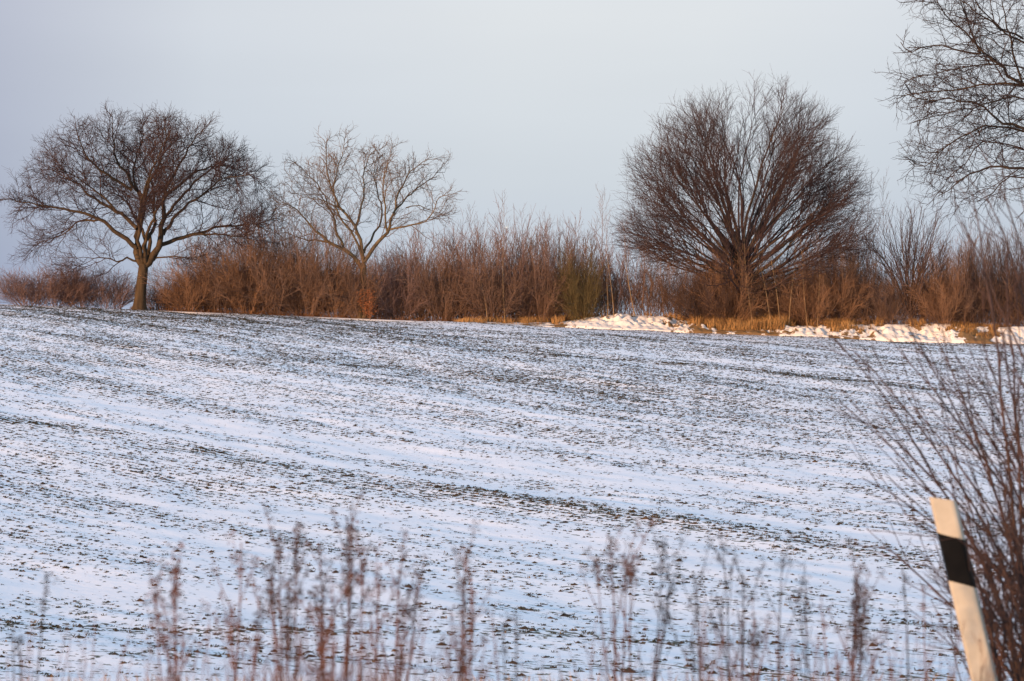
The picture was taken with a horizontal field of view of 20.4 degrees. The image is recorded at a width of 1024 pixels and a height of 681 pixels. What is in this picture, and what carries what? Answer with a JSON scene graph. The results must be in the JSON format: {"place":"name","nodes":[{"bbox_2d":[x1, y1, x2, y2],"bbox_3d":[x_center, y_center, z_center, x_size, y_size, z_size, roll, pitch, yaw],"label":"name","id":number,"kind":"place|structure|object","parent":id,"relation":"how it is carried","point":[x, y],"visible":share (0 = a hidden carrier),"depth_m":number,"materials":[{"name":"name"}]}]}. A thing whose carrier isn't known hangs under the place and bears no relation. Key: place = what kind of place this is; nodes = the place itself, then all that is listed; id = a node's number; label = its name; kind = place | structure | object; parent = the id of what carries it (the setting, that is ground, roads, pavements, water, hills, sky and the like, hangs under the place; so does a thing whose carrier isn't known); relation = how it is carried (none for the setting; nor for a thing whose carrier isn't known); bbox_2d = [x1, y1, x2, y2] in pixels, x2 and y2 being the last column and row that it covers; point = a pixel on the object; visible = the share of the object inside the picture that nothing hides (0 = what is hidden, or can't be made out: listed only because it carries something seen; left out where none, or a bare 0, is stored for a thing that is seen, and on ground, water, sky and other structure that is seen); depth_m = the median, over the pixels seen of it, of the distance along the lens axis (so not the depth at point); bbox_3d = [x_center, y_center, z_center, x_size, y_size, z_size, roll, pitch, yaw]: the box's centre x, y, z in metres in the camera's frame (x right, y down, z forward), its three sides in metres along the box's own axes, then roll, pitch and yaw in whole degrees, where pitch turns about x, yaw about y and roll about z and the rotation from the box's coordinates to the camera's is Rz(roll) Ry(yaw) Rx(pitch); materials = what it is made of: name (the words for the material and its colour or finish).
{"place":"outdoors","nodes":[
{"label":"outdoors","id":0,"kind":"place"},
{"bbox_2d":[0,670,969,680],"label":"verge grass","id":1,"kind":"structure","parent":0,"point":[68,677],"depth_m":15.17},
{"bbox_2d":[0,304,1023,680],"bbox_3d":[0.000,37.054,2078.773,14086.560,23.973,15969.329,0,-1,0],"label":"snowy ground","id":2,"kind":"structure","parent":0,"point":[132,584],"depth_m":89.07,"materials":[{"name":"snow"}]},
{"bbox_2d":[8,627,27,680],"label":"dead weed","id":3,"kind":"object","parent":2,"relation":"on","point":[18,643],"visible":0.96,"depth_m":9.23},
{"bbox_2d":[0,265,83,305],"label":"shrub","id":4,"kind":"object","parent":2,"relation":"on","point":[17,289],"visible":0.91,"depth_m":200.04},
{"bbox_2d":[35,569,58,680],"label":"dead weed","id":5,"kind":"object","parent":2,"relation":"on","point":[45,593],"visible":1,"depth_m":8.89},
{"bbox_2d":[4,255,100,305],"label":"shrub","id":6,"kind":"object","parent":2,"relation":"on","point":[47,280],"visible":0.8,"depth_m":200.41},
{"bbox_2d":[45,260,131,307],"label":"shrub","id":7,"kind":"object","parent":2,"relation":"on","point":[82,297],"visible":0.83,"depth_m":201.00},
{"bbox_2d":[68,267,136,308],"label":"shrub","id":8,"kind":"object","parent":2,"relation":"on","point":[120,295],"visible":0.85,"depth_m":201.46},
{"bbox_2d":[0,101,290,309],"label":"oak tree","id":9,"kind":"object","parent":2,"relation":"on","point":[145,257],"visible":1,"depth_m":199.30,"materials":[{"name":"brown plant"}]},
{"bbox_2d":[131,281,183,309],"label":"shrub","id":10,"kind":"object","parent":2,"relation":"on","point":[150,301],"visible":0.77,"depth_m":201.43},
{"bbox_2d":[123,236,220,311],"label":"shrub","id":11,"kind":"object","parent":2,"relation":"on","point":[181,291],"visible":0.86,"depth_m":200.21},
{"bbox_2d":[135,538,210,680],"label":"dead weed","id":12,"kind":"object","parent":2,"relation":"on","point":[176,592],"visible":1,"depth_m":8.88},
{"bbox_2d":[136,247,244,310],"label":"shrub","id":13,"kind":"object","parent":2,"relation":"on","point":[181,276],"visible":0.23,"depth_m":202.67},
{"bbox_2d":[162,222,270,312],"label":"shrub","id":14,"kind":"object","parent":2,"relation":"on","point":[216,293],"visible":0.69,"depth_m":200.48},
{"bbox_2d":[181,206,309,313],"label":"shrub","id":15,"kind":"object","parent":2,"relation":"on","point":[233,293],"visible":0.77,"depth_m":200.31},
{"bbox_2d":[204,530,289,680],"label":"dead weed","id":16,"kind":"object","parent":2,"relation":"on","point":[239,626],"visible":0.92,"depth_m":9.52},
{"bbox_2d":[208,230,324,313],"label":"shrub","id":17,"kind":"object","parent":2,"relation":"on","point":[263,269],"visible":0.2,"depth_m":201.37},
{"bbox_2d":[202,193,339,314],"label":"shrub","id":18,"kind":"object","parent":2,"relation":"on","point":[273,283],"visible":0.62,"depth_m":200.25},
{"bbox_2d":[256,502,298,680],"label":"dead weed","id":19,"kind":"object","parent":2,"relation":"on","point":[277,558],"visible":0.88,"depth_m":10.31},
{"bbox_2d":[262,520,315,680],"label":"dead weed","id":20,"kind":"object","parent":2,"relation":"on","point":[287,608],"visible":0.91,"depth_m":9.86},
{"bbox_2d":[253,225,355,316],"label":"shrub","id":21,"kind":"object","parent":2,"relation":"on","point":[310,284],"visible":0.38,"depth_m":201.12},
{"bbox_2d":[251,207,370,316],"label":"shrub","id":22,"kind":"object","parent":2,"relation":"on","point":[309,278],"visible":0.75,"depth_m":200.19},
{"bbox_2d":[129,306,494,321],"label":"crest grass","id":23,"kind":"structure","parent":2,"relation":"on","point":[289,314],"depth_m":200.78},
{"bbox_2d":[296,525,340,680],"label":"dead weed","id":24,"kind":"object","parent":2,"relation":"on","point":[319,586],"visible":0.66,"depth_m":10.67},
{"bbox_2d":[282,566,360,680],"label":"dead weed","id":25,"kind":"object","parent":2,"relation":"on","point":[325,642],"visible":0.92,"depth_m":9.61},
{"bbox_2d":[267,215,386,317],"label":"shrub","id":26,"kind":"object","parent":2,"relation":"on","point":[329,262],"visible":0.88,"depth_m":200.33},
{"bbox_2d":[330,488,376,680],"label":"dead weed","id":27,"kind":"object","parent":2,"relation":"on","point":[348,559],"visible":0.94,"depth_m":10.45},
{"bbox_2d":[325,256,399,318],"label":"shrub","id":28,"kind":"object","parent":2,"relation":"on","point":[355,305],"visible":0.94,"depth_m":199.88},
{"bbox_2d":[263,121,467,318],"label":"broadleaf tree","id":29,"kind":"object","parent":2,"relation":"on","point":[328,204],"visible":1,"depth_m":200.51,"materials":[{"name":"brown plant"}]},
{"bbox_2d":[352,287,379,319],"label":"leafy shrub","id":30,"kind":"object","parent":2,"relation":"on","point":[368,309],"visible":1,"depth_m":199.46,"materials":[{"name":"brown plant"}]},
{"bbox_2d":[349,520,396,680],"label":"dead weed","id":31,"kind":"object","parent":2,"relation":"on","point":[363,564],"visible":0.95,"depth_m":10.07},
{"bbox_2d":[333,240,414,319],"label":"shrub","id":32,"kind":"object","parent":2,"relation":"on","point":[384,280],"visible":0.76,"depth_m":200.97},
{"bbox_2d":[348,244,422,319],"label":"shrub","id":33,"kind":"object","parent":2,"relation":"on","point":[390,268],"visible":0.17,"depth_m":204.28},
{"bbox_2d":[367,237,438,319],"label":"shrub","id":34,"kind":"object","parent":2,"relation":"on","point":[407,298],"visible":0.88,"depth_m":200.70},
{"bbox_2d":[380,529,430,680],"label":"dead weed","id":35,"kind":"object","parent":2,"relation":"on","point":[396,653],"visible":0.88,"depth_m":10.27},
{"bbox_2d":[395,554,427,680],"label":"dead weed","id":36,"kind":"object","parent":2,"relation":"on","point":[415,613],"visible":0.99,"depth_m":10.09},
{"bbox_2d":[383,219,446,320],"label":"shrub","id":37,"kind":"object","parent":2,"relation":"on","point":[419,290],"visible":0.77,"depth_m":201.76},
{"bbox_2d":[385,222,491,317],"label":"shrub","id":38,"kind":"object","parent":2,"relation":"on","point":[428,259],"visible":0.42,"depth_m":201.98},
{"bbox_2d":[393,227,485,320],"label":"shrub","id":39,"kind":"object","parent":2,"relation":"on","point":[433,290],"visible":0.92,"depth_m":200.81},
{"bbox_2d":[400,219,501,318],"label":"shrub","id":40,"kind":"object","parent":2,"relation":"on","point":[448,270],"visible":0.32,"depth_m":202.09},
{"bbox_2d":[427,210,494,319],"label":"shrub","id":41,"kind":"object","parent":2,"relation":"on","point":[461,262],"visible":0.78,"depth_m":201.43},
{"bbox_2d":[438,519,493,680],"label":"dead weed","id":42,"kind":"object","parent":2,"relation":"on","point":[463,638],"visible":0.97,"depth_m":9.29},
{"bbox_2d":[449,543,494,680],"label":"dead weed","id":43,"kind":"object","parent":2,"relation":"on","point":[472,613],"visible":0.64,"depth_m":9.68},
{"bbox_2d":[440,215,536,321],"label":"shrub","id":44,"kind":"object","parent":2,"relation":"on","point":[492,290],"visible":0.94,"depth_m":200.02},
{"bbox_2d":[448,221,542,320],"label":"shrub","id":45,"kind":"object","parent":2,"relation":"on","point":[496,256],"visible":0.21,"depth_m":203.59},
{"bbox_2d":[495,191,512,317],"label":"sapling","id":46,"kind":"object","parent":2,"relation":"on","point":[503,248],"visible":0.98,"depth_m":200.21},
{"bbox_2d":[5,602,1003,680],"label":"dry stalks","id":47,"kind":"object","parent":2,"relation":"on","point":[298,668],"visible":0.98,"depth_m":8.74,"materials":[{"name":"plant"}]},
{"bbox_2d":[496,609,523,680],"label":"dead weed","id":48,"kind":"object","parent":2,"relation":"on","point":[516,635],"visible":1,"depth_m":9.34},
{"bbox_2d":[0,305,1023,680],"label":"crop seedlings","id":49,"kind":"object","parent":2,"relation":"on","point":[492,347],"visible":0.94,"depth_m":124.78,"materials":[{"name":"green plant"}]},
{"bbox_2d":[0,305,1023,680],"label":"earth clods","id":50,"kind":"object","parent":2,"relation":"on","point":[110,319],"visible":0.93,"depth_m":122.97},
{"bbox_2d":[488,189,564,321],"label":"shrub","id":51,"kind":"object","parent":2,"relation":"on","point":[510,261],"visible":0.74,"depth_m":201.23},
{"bbox_2d":[474,229,580,315],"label":"shrub","id":52,"kind":"object","parent":2,"relation":"on","point":[527,262],"visible":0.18,"depth_m":203.60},
{"bbox_2d":[494,218,587,322],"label":"shrub","id":53,"kind":"object","parent":2,"relation":"on","point":[545,291],"visible":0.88,"depth_m":200.77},
{"bbox_2d":[517,213,587,317],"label":"shrub","id":54,"kind":"object","parent":2,"relation":"on","point":[556,261],"visible":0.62,"depth_m":201.57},
{"bbox_2d":[524,230,619,319],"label":"shrub","id":55,"kind":"object","parent":2,"relation":"on","point":[577,265],"visible":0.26,"depth_m":202.97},
{"bbox_2d":[543,216,614,317],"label":"shrub","id":56,"kind":"object","parent":2,"relation":"on","point":[579,252],"visible":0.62,"depth_m":202.12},
{"bbox_2d":[545,240,618,321],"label":"shrub","id":57,"kind":"object","parent":2,"relation":"on","point":[571,301],"visible":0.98,"depth_m":200.13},
{"bbox_2d":[155,261,1023,327],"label":"undergrowth","id":58,"kind":"object","parent":2,"relation":"on","point":[615,306],"visible":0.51,"depth_m":201.21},
{"bbox_2d":[578,556,617,680],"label":"dead weed","id":59,"kind":"object","parent":2,"relation":"on","point":[595,563],"visible":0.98,"depth_m":10.49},
{"bbox_2d":[588,184,611,314],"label":"sapling","id":60,"kind":"object","parent":2,"relation":"on","point":[602,235],"visible":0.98,"depth_m":201.60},
{"bbox_2d":[594,214,613,316],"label":"sapling","id":61,"kind":"object","parent":2,"relation":"on","point":[607,260],"visible":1,"depth_m":200.34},
{"bbox_2d":[576,247,637,315],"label":"shrub","id":62,"kind":"object","parent":2,"relation":"on","point":[617,302],"visible":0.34,"depth_m":203.24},
{"bbox_2d":[582,519,644,680],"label":"dead weed","id":63,"kind":"object","parent":2,"relation":"on","point":[624,589],"visible":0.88,"depth_m":10.67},
{"bbox_2d":[617,217,634,316],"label":"sapling","id":64,"kind":"object","parent":2,"relation":"on","point":[626,266],"visible":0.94,"depth_m":200.62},
{"bbox_2d":[592,234,671,314],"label":"shrub","id":65,"kind":"object","parent":2,"relation":"on","point":[615,274],"visible":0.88,"depth_m":202.01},
{"bbox_2d":[618,514,659,680],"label":"dead weed","id":66,"kind":"object","parent":2,"relation":"on","point":[631,581],"visible":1,"depth_m":10.49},
{"bbox_2d":[604,232,684,314],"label":"shrub","id":67,"kind":"object","parent":2,"relation":"on","point":[649,285],"visible":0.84,"depth_m":202.32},
{"bbox_2d":[634,517,686,680],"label":"dead weed","id":68,"kind":"object","parent":2,"relation":"on","point":[669,590],"visible":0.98,"depth_m":10.70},
{"bbox_2d":[631,247,703,315],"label":"shrub","id":69,"kind":"object","parent":2,"relation":"on","point":[664,287],"visible":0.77,"depth_m":202.02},
{"bbox_2d":[643,239,738,323],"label":"shrub","id":70,"kind":"object","parent":2,"relation":"on","point":[693,311],"visible":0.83,"depth_m":200.15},
{"bbox_2d":[665,538,723,680],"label":"dead weed","id":71,"kind":"object","parent":2,"relation":"on","point":[696,609],"visible":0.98,"depth_m":9.69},
{"bbox_2d":[661,235,736,315],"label":"shrub","id":72,"kind":"object","parent":2,"relation":"on","point":[705,272],"visible":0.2,"depth_m":203.06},
{"bbox_2d":[684,234,779,323],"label":"shrub","id":73,"kind":"object","parent":2,"relation":"on","point":[741,303],"visible":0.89,"depth_m":200.03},
{"bbox_2d":[704,529,766,680],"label":"dead weed","id":74,"kind":"object","parent":2,"relation":"on","point":[743,591],"visible":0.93,"depth_m":10.66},
{"bbox_2d":[598,69,883,320],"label":"hornbeam tree","id":75,"kind":"object","parent":2,"relation":"on","point":[787,165],"visible":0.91,"depth_m":199.92,"materials":[{"name":"brown wood"}]},
{"bbox_2d":[717,591,772,680],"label":"dead weed","id":76,"kind":"object","parent":2,"relation":"on","point":[751,635],"visible":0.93,"depth_m":10.23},
{"bbox_2d":[737,202,752,325],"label":"sapling","id":77,"kind":"object","parent":2,"relation":"on","point":[744,255],"visible":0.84,"depth_m":199.72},
{"bbox_2d":[484,313,1023,343],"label":"snow bank","id":78,"kind":"structure","parent":2,"relation":"on","point":[618,321],"depth_m":198.93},
{"bbox_2d":[442,310,1010,338],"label":"dry grass","id":79,"kind":"structure","parent":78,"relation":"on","point":[763,324],"depth_m":200.04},
{"bbox_2d":[719,224,798,318],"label":"shrub","id":80,"kind":"object","parent":2,"relation":"on","point":[765,285],"visible":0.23,"depth_m":201.94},
{"bbox_2d":[747,215,770,322],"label":"sapling","id":81,"kind":"object","parent":2,"relation":"on","point":[761,269],"visible":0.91,"depth_m":199.77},
{"bbox_2d":[754,532,800,680],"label":"dead weed","id":82,"kind":"object","parent":2,"relation":"on","point":[782,567],"visible":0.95,"depth_m":10.29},
{"bbox_2d":[736,246,825,320],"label":"shrub","id":83,"kind":"object","parent":2,"relation":"on","point":[781,303],"visible":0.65,"depth_m":201.53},
{"bbox_2d":[786,222,798,325],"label":"sapling","id":84,"kind":"object","parent":2,"relation":"on","point":[793,275],"visible":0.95,"depth_m":199.87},
{"bbox_2d":[790,213,807,327],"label":"sapling","id":85,"kind":"object","parent":2,"relation":"on","point":[802,265],"visible":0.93,"depth_m":199.94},
{"bbox_2d":[755,241,849,325],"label":"shrub","id":86,"kind":"object","parent":2,"relation":"on","point":[808,301],"visible":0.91,"depth_m":200.19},
{"bbox_2d":[785,559,820,680],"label":"dead weed","id":87,"kind":"object","parent":2,"relation":"on","point":[800,613],"visible":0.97,"depth_m":10.50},
{"bbox_2d":[780,239,865,324],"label":"shrub","id":88,"kind":"object","parent":2,"relation":"on","point":[817,274],"visible":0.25,"depth_m":202.56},
{"bbox_2d":[817,598,844,680],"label":"dead weed","id":89,"kind":"object","parent":2,"relation":"on","point":[823,627],"visible":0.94,"depth_m":9.89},
{"bbox_2d":[794,234,883,323],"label":"shrub","id":90,"kind":"object","parent":2,"relation":"on","point":[854,305],"visible":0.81,"depth_m":200.64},
{"bbox_2d":[800,219,884,320],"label":"shrub","id":91,"kind":"object","parent":2,"relation":"on","point":[854,275],"visible":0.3,"depth_m":202.77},
{"bbox_2d":[818,212,887,322],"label":"shrub","id":92,"kind":"object","parent":2,"relation":"on","point":[866,282],"visible":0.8,"depth_m":201.37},
{"bbox_2d":[824,536,893,680],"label":"dead weed","id":93,"kind":"object","parent":2,"relation":"on","point":[858,617],"visible":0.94,"depth_m":10.86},
{"bbox_2d":[848,168,882,314],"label":"sapling","id":94,"kind":"object","parent":2,"relation":"on","point":[868,224],"visible":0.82,"depth_m":201.95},
{"bbox_2d":[850,261,907,322],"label":"shrub","id":95,"kind":"object","parent":2,"relation":"on","point":[877,290],"visible":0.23,"depth_m":203.76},
{"bbox_2d":[871,167,900,323],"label":"sapling","id":96,"kind":"object","parent":2,"relation":"on","point":[883,221],"visible":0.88,"depth_m":202.22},
{"bbox_2d":[858,263,921,323],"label":"shrub","id":97,"kind":"object","parent":2,"relation":"on","point":[890,299],"visible":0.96,"depth_m":201.00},
{"bbox_2d":[844,197,959,320],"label":"hazel tree","id":98,"kind":"object","parent":2,"relation":"on","point":[912,270],"visible":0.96,"depth_m":201.53,"materials":[{"name":"brown wood"}]},
{"bbox_2d":[899,566,910,680],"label":"dead weed","id":99,"kind":"object","parent":2,"relation":"on","point":[903,590],"visible":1,"depth_m":10.29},
{"bbox_2d":[881,268,942,323],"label":"shrub","id":100,"kind":"object","parent":2,"relation":"on","point":[923,296],"visible":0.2,"depth_m":202.85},
{"bbox_2d":[815,129,1023,680],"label":"roadside shrub","id":101,"kind":"object","parent":2,"relation":"on","point":[1018,454],"visible":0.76,"depth_m":15.28,"materials":[{"name":"plant"}]},
{"bbox_2d":[917,585,931,678],"bbox_3d":[1.494,1.329,10.282,0.068,0.919,0.044,0,-1,-28],"label":"dead weed","id":102,"kind":"object","parent":2,"relation":"on","point":[921,604],"visible":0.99,"depth_m":10.29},
{"bbox_2d":[899,233,979,323],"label":"shrub","id":103,"kind":"object","parent":2,"relation":"on","point":[943,310],"visible":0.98,"depth_m":200.62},
{"bbox_2d":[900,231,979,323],"bbox_3d":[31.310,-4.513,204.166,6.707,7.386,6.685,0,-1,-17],"label":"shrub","id":104,"kind":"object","parent":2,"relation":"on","point":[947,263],"visible":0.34,"depth_m":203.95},
{"bbox_2d":[874,0,1023,233],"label":"roadside tree","id":105,"kind":"object","parent":2,"relation":"on","point":[988,59],"visible":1,"depth_m":120.04,"materials":[{"name":"brown plant"}]},
{"bbox_2d":[895,449,1023,680],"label":"bramble","id":106,"kind":"object","parent":2,"relation":"on","point":[1016,665],"visible":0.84,"depth_m":14.34,"materials":[{"name":"plant"}]},
{"bbox_2d":[923,236,999,328],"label":"shrub","id":107,"kind":"object","parent":2,"relation":"on","point":[970,305],"visible":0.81,"depth_m":201.06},
{"bbox_2d":[929,497,997,680],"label":"marker post","id":108,"kind":"object","parent":2,"relation":"on","point":[959,574],"visible":0.95,"depth_m":13.85,"materials":[{"name":"white plastic"}]},
{"bbox_2d":[931,229,1016,322],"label":"shrub","id":109,"kind":"object","parent":2,"relation":"on","point":[972,266],"visible":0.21,"depth_m":203.34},
{"bbox_2d":[950,225,1023,326],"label":"shrub","id":110,"kind":"object","parent":2,"relation":"on","point":[1003,279],"visible":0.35,"depth_m":202.64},
{"bbox_2d":[954,214,1023,325],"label":"shrub","id":111,"kind":"object","parent":2,"relation":"on","point":[971,269],"visible":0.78,"depth_m":201.43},
{"bbox_2d":[982,207,998,319],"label":"sapling","id":112,"kind":"object","parent":2,"relation":"on","point":[993,251],"visible":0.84,"depth_m":201.68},
{"bbox_2d":[969,220,1023,326],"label":"shrub","id":113,"kind":"object","parent":2,"relation":"on","point":[1010,287],"visible":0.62,"depth_m":201.39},
{"bbox_2d":[982,218,1023,326],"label":"shrub","id":114,"kind":"object","parent":2,"relation":"on","point":[1018,262],"visible":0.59,"depth_m":201.37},
{"bbox_2d":[0,0,1023,326],"label":"sky","id":115,"kind":"structure","parent":0,"point":[541,103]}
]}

